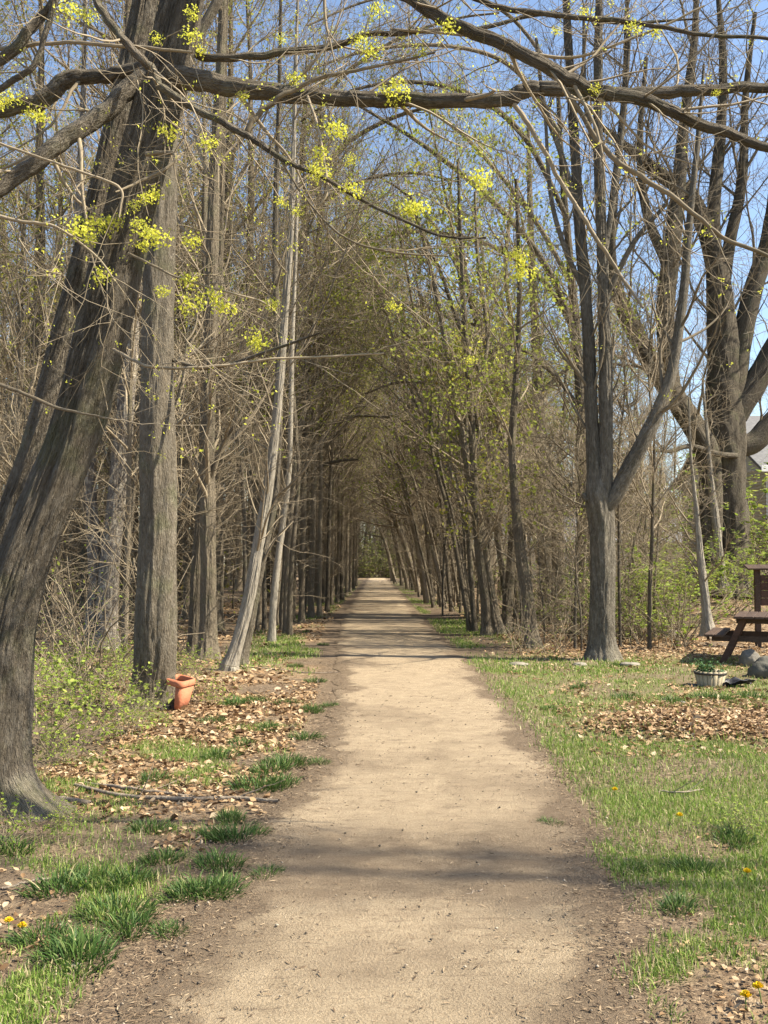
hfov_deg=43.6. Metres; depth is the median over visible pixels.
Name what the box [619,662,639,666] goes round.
stone
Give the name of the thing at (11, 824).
leafy weed
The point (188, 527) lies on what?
bare tree
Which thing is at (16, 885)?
fallen stick
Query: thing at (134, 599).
twiggy brush
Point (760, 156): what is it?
sky
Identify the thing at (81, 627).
twiggy brush
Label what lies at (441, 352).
bare tree
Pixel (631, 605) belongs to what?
leafy shrub
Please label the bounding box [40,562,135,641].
twiggy brush
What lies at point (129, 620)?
twiggy brush
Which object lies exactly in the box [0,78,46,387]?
bare tree
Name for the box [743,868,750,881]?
dandelion
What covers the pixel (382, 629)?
path
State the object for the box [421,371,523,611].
sapling
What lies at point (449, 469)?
slim tree
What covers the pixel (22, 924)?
dandelion
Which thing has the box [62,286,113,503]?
bare tree
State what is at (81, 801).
fallen log
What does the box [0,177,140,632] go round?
sapling
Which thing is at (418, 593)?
slim tree
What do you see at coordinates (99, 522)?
sapling
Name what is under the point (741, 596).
leafy shrub
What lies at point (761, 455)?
house
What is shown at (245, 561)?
slim tree
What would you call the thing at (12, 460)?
sapling
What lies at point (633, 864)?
grass tuft
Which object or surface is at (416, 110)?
arching tree
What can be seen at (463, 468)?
sapling
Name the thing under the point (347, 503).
sapling
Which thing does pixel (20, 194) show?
bare tree
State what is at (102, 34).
bare tree
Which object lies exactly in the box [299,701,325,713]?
grass tuft
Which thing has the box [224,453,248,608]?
sapling
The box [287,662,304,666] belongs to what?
grass tuft
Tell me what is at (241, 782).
grass tuft
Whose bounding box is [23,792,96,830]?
leafy weed
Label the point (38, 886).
grass tuft
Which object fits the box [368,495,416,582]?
sapling
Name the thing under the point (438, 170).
tree
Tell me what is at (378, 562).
leafy bush
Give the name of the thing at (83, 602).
bare tree
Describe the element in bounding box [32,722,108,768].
bramble bush
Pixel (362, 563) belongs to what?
leafy bush
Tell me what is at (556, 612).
twiggy brush
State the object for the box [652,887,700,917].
grass tuft
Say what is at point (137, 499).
bare tree
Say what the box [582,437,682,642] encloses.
sapling
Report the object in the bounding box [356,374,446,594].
slim tree
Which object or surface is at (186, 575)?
bare tree
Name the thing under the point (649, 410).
bare tree
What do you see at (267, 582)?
bare tree
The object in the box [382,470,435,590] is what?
sapling
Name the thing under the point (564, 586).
sapling
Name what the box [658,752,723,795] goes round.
fallen twig
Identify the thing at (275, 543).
bare tree
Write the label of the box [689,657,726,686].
barrel planter
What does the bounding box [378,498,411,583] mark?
sapling
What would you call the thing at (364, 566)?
leafy bush
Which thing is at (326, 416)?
tree
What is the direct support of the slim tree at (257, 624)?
on the ground at (330, 637)
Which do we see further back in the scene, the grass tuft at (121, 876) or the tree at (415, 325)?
the tree at (415, 325)
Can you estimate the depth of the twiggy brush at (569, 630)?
19.73 m
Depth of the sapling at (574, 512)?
18.00 m
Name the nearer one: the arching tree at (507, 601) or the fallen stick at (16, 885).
the fallen stick at (16, 885)
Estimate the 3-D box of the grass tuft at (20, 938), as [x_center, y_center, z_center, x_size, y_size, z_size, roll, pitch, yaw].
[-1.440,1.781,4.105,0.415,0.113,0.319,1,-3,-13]
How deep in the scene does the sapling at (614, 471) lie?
23.23 m
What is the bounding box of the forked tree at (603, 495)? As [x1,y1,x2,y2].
[453,0,767,661]
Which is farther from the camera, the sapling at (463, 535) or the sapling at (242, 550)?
the sapling at (242, 550)
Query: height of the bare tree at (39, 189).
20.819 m
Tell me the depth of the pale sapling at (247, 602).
14.38 m
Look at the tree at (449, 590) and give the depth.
31.56 m
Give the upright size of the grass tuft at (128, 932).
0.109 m
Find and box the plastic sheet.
[679,677,755,687]
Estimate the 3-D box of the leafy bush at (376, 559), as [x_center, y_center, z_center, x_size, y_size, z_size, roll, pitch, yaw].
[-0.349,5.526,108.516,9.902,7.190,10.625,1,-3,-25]
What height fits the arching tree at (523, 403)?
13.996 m
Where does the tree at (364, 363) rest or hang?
on the ground at (330, 637)
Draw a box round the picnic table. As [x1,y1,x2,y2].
[704,611,767,662]
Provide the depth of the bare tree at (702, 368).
51.79 m
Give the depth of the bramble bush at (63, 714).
7.97 m
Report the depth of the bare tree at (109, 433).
36.46 m
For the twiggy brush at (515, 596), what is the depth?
28.08 m
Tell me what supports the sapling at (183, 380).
on the ground at (330, 637)
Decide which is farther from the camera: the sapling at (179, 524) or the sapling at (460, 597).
the sapling at (460, 597)
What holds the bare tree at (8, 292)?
on the ground at (330, 637)
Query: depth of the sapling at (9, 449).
18.11 m
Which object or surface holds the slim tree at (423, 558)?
on the ground at (330, 637)
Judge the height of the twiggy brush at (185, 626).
1.545 m
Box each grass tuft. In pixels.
[0,833,37,856]
[0,913,90,951]
[11,861,103,900]
[21,927,114,966]
[41,919,129,977]
[57,860,135,894]
[71,887,172,924]
[91,862,161,893]
[97,902,162,943]
[122,813,179,833]
[132,842,189,866]
[136,766,171,783]
[147,876,217,903]
[147,917,190,940]
[160,866,247,901]
[184,845,253,874]
[194,714,225,722]
[195,821,235,842]
[196,744,245,760]
[197,867,250,900]
[203,817,272,843]
[213,806,247,825]
[220,693,248,707]
[221,770,288,792]
[227,735,256,747]
[239,693,269,702]
[245,754,296,774]
[245,861,285,880]
[254,720,281,730]
[258,767,304,790]
[265,748,312,768]
[275,698,299,704]
[285,729,325,740]
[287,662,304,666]
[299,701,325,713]
[303,676,327,682]
[307,756,331,765]
[319,701,339,707]
[536,815,565,826]
[539,703,559,710]
[569,681,588,688]
[607,690,640,699]
[609,857,653,875]
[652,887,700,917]
[660,693,684,703]
[662,852,727,876]
[682,689,723,699]
[709,692,737,701]
[710,821,763,849]
[728,687,766,698]
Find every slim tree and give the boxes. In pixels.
[74,36,314,592]
[175,167,371,629]
[177,0,375,664]
[177,201,373,630]
[181,195,327,630]
[194,36,409,632]
[195,265,339,587]
[217,110,423,635]
[226,195,416,558]
[231,179,362,576]
[234,110,394,580]
[234,149,489,623]
[247,274,409,582]
[265,210,506,572]
[279,108,544,631]
[297,319,373,602]
[299,351,442,607]
[299,375,358,588]
[317,156,531,620]
[325,200,461,543]
[330,347,453,608]
[334,327,461,600]
[341,364,429,598]
[344,490,358,586]
[348,350,476,605]
[350,332,447,602]
[355,397,436,592]
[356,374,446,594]
[360,312,491,610]
[362,390,436,596]
[367,294,487,605]
[368,384,432,571]
[674,355,743,592]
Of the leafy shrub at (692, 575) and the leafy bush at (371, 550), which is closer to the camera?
the leafy shrub at (692, 575)
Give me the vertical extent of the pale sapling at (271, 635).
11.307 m
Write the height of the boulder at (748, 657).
0.316 m
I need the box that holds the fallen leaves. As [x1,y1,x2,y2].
[0,584,767,1023]
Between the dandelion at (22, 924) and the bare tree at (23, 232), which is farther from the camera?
the bare tree at (23, 232)
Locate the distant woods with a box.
[1,139,682,612]
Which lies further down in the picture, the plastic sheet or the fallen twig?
the fallen twig
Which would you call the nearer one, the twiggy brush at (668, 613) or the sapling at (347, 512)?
the twiggy brush at (668, 613)
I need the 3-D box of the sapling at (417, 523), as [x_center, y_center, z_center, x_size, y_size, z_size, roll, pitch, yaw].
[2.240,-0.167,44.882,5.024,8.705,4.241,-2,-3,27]
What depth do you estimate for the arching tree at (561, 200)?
24.65 m
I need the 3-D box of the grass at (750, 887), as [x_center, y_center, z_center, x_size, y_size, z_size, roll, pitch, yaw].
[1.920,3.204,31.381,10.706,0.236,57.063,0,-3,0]
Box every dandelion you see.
[4,916,13,934]
[17,921,26,936]
[739,990,751,1010]
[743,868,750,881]
[752,981,763,1003]
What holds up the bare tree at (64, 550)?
on the ground at (330, 637)
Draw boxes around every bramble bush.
[32,651,171,749]
[32,666,114,762]
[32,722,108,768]
[33,640,92,728]
[34,641,82,693]
[34,641,108,713]
[46,660,127,705]
[47,634,123,676]
[70,679,166,740]
[77,634,132,678]
[81,641,132,691]
[87,655,172,715]
[121,692,171,720]
[176,642,212,679]
[180,648,227,674]
[191,675,238,704]
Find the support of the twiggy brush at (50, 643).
on the ground at (330, 637)
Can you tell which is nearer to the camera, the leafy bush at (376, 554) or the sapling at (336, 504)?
the sapling at (336, 504)
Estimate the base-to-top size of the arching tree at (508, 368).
14.010 m
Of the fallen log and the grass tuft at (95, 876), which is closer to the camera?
the grass tuft at (95, 876)
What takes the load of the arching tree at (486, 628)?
on the ground at (330, 637)
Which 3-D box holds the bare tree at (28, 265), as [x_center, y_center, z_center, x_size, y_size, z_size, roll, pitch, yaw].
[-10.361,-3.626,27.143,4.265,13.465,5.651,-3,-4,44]
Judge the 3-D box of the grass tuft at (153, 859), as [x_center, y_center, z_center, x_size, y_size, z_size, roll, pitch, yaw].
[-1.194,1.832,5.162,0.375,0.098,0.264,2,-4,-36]
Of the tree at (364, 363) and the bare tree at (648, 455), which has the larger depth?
the bare tree at (648, 455)
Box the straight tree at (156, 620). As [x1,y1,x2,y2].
[80,0,482,710]
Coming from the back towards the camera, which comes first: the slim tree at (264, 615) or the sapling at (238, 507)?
the sapling at (238, 507)
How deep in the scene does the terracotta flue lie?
10.62 m
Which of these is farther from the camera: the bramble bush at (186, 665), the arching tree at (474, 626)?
the arching tree at (474, 626)
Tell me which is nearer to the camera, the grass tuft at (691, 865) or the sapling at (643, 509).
the grass tuft at (691, 865)
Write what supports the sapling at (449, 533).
on the ground at (330, 637)
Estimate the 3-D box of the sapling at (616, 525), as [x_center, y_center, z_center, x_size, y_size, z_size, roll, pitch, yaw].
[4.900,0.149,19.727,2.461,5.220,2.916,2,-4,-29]
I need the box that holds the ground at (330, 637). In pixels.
[0,565,767,1023]
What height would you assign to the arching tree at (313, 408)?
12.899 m
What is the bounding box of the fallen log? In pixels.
[59,796,93,804]
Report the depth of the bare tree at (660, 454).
88.20 m
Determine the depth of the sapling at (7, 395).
23.25 m
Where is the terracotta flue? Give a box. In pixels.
[166,674,194,709]
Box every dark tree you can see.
[119,0,308,660]
[174,0,345,656]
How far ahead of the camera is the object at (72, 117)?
31.22 m
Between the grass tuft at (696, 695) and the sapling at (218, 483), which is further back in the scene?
the sapling at (218, 483)
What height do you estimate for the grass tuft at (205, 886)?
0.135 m
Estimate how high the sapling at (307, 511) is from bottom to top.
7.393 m
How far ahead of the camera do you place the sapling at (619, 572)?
18.35 m
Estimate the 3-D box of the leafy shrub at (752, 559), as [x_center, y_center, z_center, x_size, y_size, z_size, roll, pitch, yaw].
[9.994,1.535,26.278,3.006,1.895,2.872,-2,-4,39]
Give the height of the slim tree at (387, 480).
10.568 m
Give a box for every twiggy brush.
[34,567,134,665]
[35,506,193,685]
[35,564,202,696]
[35,579,113,686]
[35,586,76,654]
[36,591,119,644]
[37,562,133,658]
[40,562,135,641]
[81,595,182,641]
[105,575,240,654]
[118,573,189,640]
[129,586,188,621]
[452,563,570,629]
[456,587,539,623]
[474,557,568,630]
[486,576,579,655]
[493,566,570,611]
[496,549,539,610]
[504,578,621,655]
[517,582,588,632]
[517,584,558,624]
[519,573,629,641]
[535,572,665,646]
[545,578,587,623]
[548,572,646,639]
[561,557,670,627]
[585,551,699,632]
[585,561,697,635]
[587,579,666,640]
[620,550,765,652]
[625,567,716,641]
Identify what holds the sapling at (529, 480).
on the ground at (330, 637)
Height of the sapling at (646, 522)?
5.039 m
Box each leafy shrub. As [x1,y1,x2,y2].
[475,555,536,608]
[514,569,634,633]
[531,515,675,593]
[535,541,735,632]
[557,532,751,640]
[559,556,700,650]
[559,573,675,639]
[573,543,732,637]
[615,489,763,592]
[615,502,764,615]
[621,536,753,626]
[640,410,767,580]
[659,553,725,605]
[662,475,767,583]
[666,449,767,584]
[694,543,767,615]
[705,534,767,601]
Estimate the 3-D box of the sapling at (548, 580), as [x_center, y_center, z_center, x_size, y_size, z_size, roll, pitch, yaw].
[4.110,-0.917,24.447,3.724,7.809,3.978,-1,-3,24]
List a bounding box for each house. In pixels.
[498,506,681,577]
[672,416,767,582]
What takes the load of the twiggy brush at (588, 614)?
on the ground at (330, 637)
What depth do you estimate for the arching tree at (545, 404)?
40.36 m
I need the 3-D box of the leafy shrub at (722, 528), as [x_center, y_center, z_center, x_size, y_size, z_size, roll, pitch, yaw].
[7.842,1.300,26.230,4.885,3.080,4.667,1,-3,-21]
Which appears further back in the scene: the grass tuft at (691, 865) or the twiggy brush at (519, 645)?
the twiggy brush at (519, 645)
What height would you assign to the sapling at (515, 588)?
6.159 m
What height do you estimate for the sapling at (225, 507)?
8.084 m
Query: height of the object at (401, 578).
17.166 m
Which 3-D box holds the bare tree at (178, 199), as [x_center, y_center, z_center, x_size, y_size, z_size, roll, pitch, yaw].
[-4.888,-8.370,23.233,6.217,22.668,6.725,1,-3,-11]
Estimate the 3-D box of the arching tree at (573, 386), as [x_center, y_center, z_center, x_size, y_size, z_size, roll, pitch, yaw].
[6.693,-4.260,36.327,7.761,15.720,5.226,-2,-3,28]
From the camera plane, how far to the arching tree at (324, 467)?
38.35 m
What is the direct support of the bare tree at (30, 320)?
on the ground at (330, 637)
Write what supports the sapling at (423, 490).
on the ground at (330, 637)
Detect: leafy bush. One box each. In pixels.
[352,536,386,577]
[352,542,389,577]
[352,547,396,577]
[358,523,397,576]
[358,525,409,573]
[360,533,395,576]
[360,541,405,577]
[368,547,407,577]
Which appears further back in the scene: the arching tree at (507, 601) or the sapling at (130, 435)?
the arching tree at (507, 601)
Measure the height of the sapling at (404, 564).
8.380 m
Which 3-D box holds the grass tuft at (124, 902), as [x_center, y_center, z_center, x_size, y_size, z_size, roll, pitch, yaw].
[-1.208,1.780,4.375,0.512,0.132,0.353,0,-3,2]
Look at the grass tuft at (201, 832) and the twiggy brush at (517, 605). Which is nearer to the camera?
the grass tuft at (201, 832)
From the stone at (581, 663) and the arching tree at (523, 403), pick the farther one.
the arching tree at (523, 403)
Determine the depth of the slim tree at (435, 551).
34.88 m
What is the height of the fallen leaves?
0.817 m
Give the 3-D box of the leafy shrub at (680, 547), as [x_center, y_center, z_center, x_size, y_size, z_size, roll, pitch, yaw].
[8.387,0.667,30.560,6.388,4.027,6.103,-2,-4,36]
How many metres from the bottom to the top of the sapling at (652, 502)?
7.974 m
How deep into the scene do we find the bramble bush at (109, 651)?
13.27 m
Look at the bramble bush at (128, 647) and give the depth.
11.89 m
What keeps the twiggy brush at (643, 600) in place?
on the ground at (330, 637)
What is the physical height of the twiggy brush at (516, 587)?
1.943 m
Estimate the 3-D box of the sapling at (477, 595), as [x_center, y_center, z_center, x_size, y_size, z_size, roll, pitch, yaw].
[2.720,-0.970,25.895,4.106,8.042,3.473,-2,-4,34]
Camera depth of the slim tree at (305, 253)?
23.47 m
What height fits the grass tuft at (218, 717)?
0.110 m
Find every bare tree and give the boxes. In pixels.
[0,0,61,398]
[0,0,73,296]
[0,0,108,626]
[0,0,241,607]
[0,0,265,643]
[0,1,70,387]
[0,2,73,348]
[0,34,97,473]
[0,47,94,612]
[0,57,97,606]
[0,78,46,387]
[0,105,101,613]
[0,118,53,469]
[0,127,33,355]
[0,149,113,488]
[0,160,43,499]
[0,182,46,484]
[0,236,25,456]
[0,284,28,398]
[1,0,270,627]
[1,100,112,611]
[1,146,42,416]
[2,113,101,602]
[3,212,71,469]
[5,0,268,620]
[15,251,106,590]
[27,171,107,505]
[47,294,63,593]
[51,104,244,617]
[57,0,309,566]
[60,0,380,629]
[60,90,231,590]
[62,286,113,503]
[65,152,109,564]
[75,136,201,548]
[84,32,296,580]
[100,212,200,534]
[174,79,281,573]
[174,260,236,534]
[177,187,236,566]
[178,0,419,624]
[179,216,243,551]
[179,273,196,600]
[183,183,245,562]
[199,195,392,575]
[207,109,310,602]
[224,266,232,587]
[224,334,248,588]
[224,389,245,581]
[225,241,271,589]
[226,148,307,577]
[233,371,273,582]
[236,238,327,567]
[362,447,375,576]
[402,282,450,576]
[411,271,468,586]
[444,153,549,564]
[502,289,555,540]
[575,301,653,509]
[589,256,668,576]
[596,310,658,443]
[613,300,680,519]
[616,399,680,485]
[620,332,674,484]
[625,352,688,512]
[646,418,679,505]
[659,341,706,469]
[670,289,752,443]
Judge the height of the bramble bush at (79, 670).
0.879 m
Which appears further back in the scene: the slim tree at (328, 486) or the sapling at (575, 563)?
the slim tree at (328, 486)
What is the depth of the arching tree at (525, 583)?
18.23 m
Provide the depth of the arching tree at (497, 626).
21.59 m
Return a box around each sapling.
[0,0,273,665]
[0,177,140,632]
[0,181,83,557]
[0,214,51,485]
[0,303,64,540]
[0,317,105,578]
[0,331,72,635]
[0,336,11,497]
[1,399,102,614]
[5,348,132,642]
[7,340,139,627]
[51,153,298,682]
[51,197,254,650]
[62,449,106,573]
[105,316,243,584]
[124,301,283,614]
[131,349,264,611]
[138,402,240,596]
[176,320,267,550]
[183,401,246,547]
[187,446,242,594]
[190,279,351,592]
[193,408,278,592]
[218,0,378,671]
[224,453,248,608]
[231,461,277,601]
[249,123,358,641]
[261,323,371,605]
[261,389,358,605]
[262,383,371,603]
[263,398,367,614]
[297,372,375,594]
[298,477,368,585]
[305,430,394,604]
[307,375,389,539]
[307,441,369,566]
[322,429,370,571]
[322,430,375,584]
[324,437,372,561]
[325,424,381,591]
[330,396,383,593]
[344,489,361,556]
[345,490,371,569]
[368,480,418,587]
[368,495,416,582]
[373,337,507,611]
[374,442,461,596]
[375,492,424,572]
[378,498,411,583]
[380,407,457,604]
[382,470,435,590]
[382,479,437,559]
[384,453,454,594]
[385,433,461,552]
[387,507,423,586]
[390,375,488,609]
[391,398,502,615]
[391,449,449,596]
[393,300,533,587]
[397,381,498,587]
[402,353,518,604]
[406,415,519,600]
[420,388,507,574]
[420,415,484,606]
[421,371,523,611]
[427,335,556,621]
[450,302,597,635]
[454,339,583,614]
[456,383,569,630]
[463,335,584,625]
[466,432,584,643]
[493,225,687,648]
[498,398,641,633]
[498,414,615,640]
[501,256,682,636]
[504,435,570,599]
[505,392,637,650]
[520,263,697,646]
[543,365,700,634]
[545,409,660,592]
[547,428,626,611]
[555,410,693,639]
[556,376,644,557]
[559,221,740,649]
[562,399,678,572]
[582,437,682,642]
[583,336,693,609]
[613,344,734,637]
[613,368,704,625]
[613,371,676,583]
[613,449,685,601]
[615,471,692,587]
[616,411,709,578]
[616,453,671,591]
[630,391,756,635]
[630,447,731,610]
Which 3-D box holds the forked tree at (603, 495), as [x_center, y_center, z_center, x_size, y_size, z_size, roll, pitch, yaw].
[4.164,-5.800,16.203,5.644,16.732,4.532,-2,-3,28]
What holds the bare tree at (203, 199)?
on the ground at (330, 637)
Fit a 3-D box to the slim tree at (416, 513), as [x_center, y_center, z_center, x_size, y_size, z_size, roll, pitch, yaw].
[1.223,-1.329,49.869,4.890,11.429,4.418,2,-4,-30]
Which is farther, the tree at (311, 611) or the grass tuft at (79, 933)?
the tree at (311, 611)
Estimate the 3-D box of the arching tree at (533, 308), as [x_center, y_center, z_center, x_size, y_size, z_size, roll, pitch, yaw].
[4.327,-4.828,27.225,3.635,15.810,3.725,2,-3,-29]
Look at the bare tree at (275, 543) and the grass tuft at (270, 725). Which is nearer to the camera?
the grass tuft at (270, 725)
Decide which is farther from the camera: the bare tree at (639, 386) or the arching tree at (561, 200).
the bare tree at (639, 386)
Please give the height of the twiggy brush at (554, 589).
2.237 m
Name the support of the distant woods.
on the ground at (330, 637)
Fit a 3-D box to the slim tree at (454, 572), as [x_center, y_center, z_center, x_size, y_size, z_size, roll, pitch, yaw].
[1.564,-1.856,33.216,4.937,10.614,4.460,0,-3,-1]
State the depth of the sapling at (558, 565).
19.86 m
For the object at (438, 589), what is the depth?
35.30 m
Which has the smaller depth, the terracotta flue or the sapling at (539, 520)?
the terracotta flue
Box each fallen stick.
[0,877,50,889]
[73,758,282,805]
[84,777,195,796]
[242,666,338,672]
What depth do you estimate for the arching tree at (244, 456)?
47.67 m
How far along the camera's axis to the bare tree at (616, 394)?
67.36 m
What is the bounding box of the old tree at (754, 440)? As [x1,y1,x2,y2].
[433,0,767,596]
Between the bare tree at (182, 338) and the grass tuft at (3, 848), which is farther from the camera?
the bare tree at (182, 338)
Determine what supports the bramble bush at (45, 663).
on the ground at (330, 637)
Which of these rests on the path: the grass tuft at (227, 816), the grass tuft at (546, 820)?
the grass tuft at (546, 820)
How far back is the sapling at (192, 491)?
21.39 m
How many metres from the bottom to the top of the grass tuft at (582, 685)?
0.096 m
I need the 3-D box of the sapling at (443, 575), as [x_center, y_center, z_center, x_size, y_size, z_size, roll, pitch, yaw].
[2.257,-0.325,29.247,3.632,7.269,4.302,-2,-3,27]
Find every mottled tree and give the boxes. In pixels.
[0,0,138,647]
[28,0,250,649]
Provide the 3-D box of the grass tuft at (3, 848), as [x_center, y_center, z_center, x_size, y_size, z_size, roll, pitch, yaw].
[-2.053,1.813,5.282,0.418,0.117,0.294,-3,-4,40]
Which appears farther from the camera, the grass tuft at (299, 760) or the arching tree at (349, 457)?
the arching tree at (349, 457)
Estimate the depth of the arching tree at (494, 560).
45.15 m
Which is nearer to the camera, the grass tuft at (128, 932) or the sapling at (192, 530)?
the grass tuft at (128, 932)
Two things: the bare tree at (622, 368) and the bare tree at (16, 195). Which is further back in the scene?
the bare tree at (622, 368)
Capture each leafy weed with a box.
[0,791,77,849]
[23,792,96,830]
[692,794,767,841]
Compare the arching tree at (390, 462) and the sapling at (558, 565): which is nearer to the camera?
the sapling at (558, 565)
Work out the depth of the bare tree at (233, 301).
31.88 m
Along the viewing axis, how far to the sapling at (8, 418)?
19.54 m
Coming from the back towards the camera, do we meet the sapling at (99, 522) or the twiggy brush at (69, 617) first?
the sapling at (99, 522)
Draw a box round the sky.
[0,0,767,564]
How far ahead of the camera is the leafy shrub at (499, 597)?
32.60 m
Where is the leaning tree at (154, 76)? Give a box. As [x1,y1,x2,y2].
[0,0,767,822]
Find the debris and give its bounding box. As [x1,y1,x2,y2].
[0,659,767,1023]
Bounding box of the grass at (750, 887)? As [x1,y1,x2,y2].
[0,589,767,1023]
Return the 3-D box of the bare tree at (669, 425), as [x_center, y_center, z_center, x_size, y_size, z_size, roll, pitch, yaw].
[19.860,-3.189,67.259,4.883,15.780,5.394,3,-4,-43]
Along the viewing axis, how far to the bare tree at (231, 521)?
68.68 m
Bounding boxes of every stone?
[508,662,527,665]
[572,662,586,665]
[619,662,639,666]
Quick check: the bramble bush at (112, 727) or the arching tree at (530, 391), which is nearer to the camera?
the bramble bush at (112, 727)
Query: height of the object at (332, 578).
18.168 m
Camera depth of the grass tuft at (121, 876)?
4.80 m
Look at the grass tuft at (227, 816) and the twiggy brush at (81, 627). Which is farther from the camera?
the twiggy brush at (81, 627)
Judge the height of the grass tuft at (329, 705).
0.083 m
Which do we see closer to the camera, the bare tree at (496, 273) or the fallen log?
the fallen log
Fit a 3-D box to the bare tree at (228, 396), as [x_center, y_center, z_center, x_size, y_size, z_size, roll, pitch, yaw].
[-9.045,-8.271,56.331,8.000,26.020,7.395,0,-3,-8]
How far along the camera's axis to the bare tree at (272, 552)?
45.53 m
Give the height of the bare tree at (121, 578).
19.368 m
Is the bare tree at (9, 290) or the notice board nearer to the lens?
the notice board
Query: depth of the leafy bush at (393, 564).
103.74 m
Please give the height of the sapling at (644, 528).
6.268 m
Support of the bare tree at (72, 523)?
on the ground at (330, 637)
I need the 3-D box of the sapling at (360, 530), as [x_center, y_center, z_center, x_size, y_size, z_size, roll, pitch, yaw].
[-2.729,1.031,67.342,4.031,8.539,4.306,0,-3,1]
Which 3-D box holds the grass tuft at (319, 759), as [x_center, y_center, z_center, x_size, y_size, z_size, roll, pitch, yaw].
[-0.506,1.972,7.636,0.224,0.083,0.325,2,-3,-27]
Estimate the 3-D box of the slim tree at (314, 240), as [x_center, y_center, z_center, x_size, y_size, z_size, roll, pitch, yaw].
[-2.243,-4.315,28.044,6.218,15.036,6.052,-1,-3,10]
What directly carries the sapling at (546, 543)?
on the ground at (330, 637)
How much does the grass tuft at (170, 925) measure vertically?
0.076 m
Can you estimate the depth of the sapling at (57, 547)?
29.33 m
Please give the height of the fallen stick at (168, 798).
0.303 m
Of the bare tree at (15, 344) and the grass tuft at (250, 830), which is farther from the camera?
the bare tree at (15, 344)
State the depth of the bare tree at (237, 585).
57.43 m
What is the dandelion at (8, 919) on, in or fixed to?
on the ground at (330, 637)
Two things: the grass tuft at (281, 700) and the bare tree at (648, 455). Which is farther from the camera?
the bare tree at (648, 455)
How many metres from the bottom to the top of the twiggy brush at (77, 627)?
2.090 m
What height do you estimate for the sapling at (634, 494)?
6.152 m
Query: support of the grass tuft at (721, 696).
on the ground at (330, 637)
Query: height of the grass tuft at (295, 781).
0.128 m
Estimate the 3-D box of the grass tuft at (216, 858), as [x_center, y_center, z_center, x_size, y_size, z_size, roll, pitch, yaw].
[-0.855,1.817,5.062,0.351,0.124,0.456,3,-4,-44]
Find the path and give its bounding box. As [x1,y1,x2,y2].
[116,575,651,1023]
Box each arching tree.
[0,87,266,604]
[182,215,336,585]
[228,183,438,625]
[230,286,370,593]
[235,0,654,624]
[238,203,363,602]
[247,253,429,531]
[255,0,546,481]
[300,119,553,614]
[322,177,551,594]
[322,384,387,557]
[334,352,448,580]
[334,407,377,568]
[343,114,539,634]
[350,123,566,632]
[384,108,562,635]
[390,109,660,622]
[413,182,596,585]
[416,87,637,647]
[423,278,507,631]
[433,293,574,572]
[451,323,598,602]
[472,75,621,620]
[472,311,575,575]
[484,203,613,556]
[485,206,655,482]
[491,267,646,576]
[493,330,644,602]
[495,375,575,595]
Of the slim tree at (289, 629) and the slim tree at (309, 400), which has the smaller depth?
the slim tree at (289, 629)
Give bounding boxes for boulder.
[739,649,759,666]
[747,656,767,678]
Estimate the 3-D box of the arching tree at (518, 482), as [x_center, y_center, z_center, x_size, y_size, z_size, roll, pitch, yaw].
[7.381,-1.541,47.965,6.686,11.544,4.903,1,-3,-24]
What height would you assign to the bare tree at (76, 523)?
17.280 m
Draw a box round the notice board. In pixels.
[743,564,767,647]
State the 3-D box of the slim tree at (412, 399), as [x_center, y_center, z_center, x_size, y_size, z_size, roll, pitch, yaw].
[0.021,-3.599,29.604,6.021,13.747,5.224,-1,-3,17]
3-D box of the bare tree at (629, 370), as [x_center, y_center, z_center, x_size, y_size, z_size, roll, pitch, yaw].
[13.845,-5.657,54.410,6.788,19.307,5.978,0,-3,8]
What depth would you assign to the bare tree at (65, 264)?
41.19 m
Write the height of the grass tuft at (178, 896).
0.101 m
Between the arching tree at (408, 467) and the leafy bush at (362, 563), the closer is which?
the arching tree at (408, 467)
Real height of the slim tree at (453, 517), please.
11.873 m
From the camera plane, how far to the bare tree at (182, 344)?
37.63 m
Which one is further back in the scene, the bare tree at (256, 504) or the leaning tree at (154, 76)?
the bare tree at (256, 504)
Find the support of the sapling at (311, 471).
on the ground at (330, 637)
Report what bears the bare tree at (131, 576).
on the ground at (330, 637)
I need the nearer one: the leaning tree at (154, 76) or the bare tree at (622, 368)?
the leaning tree at (154, 76)

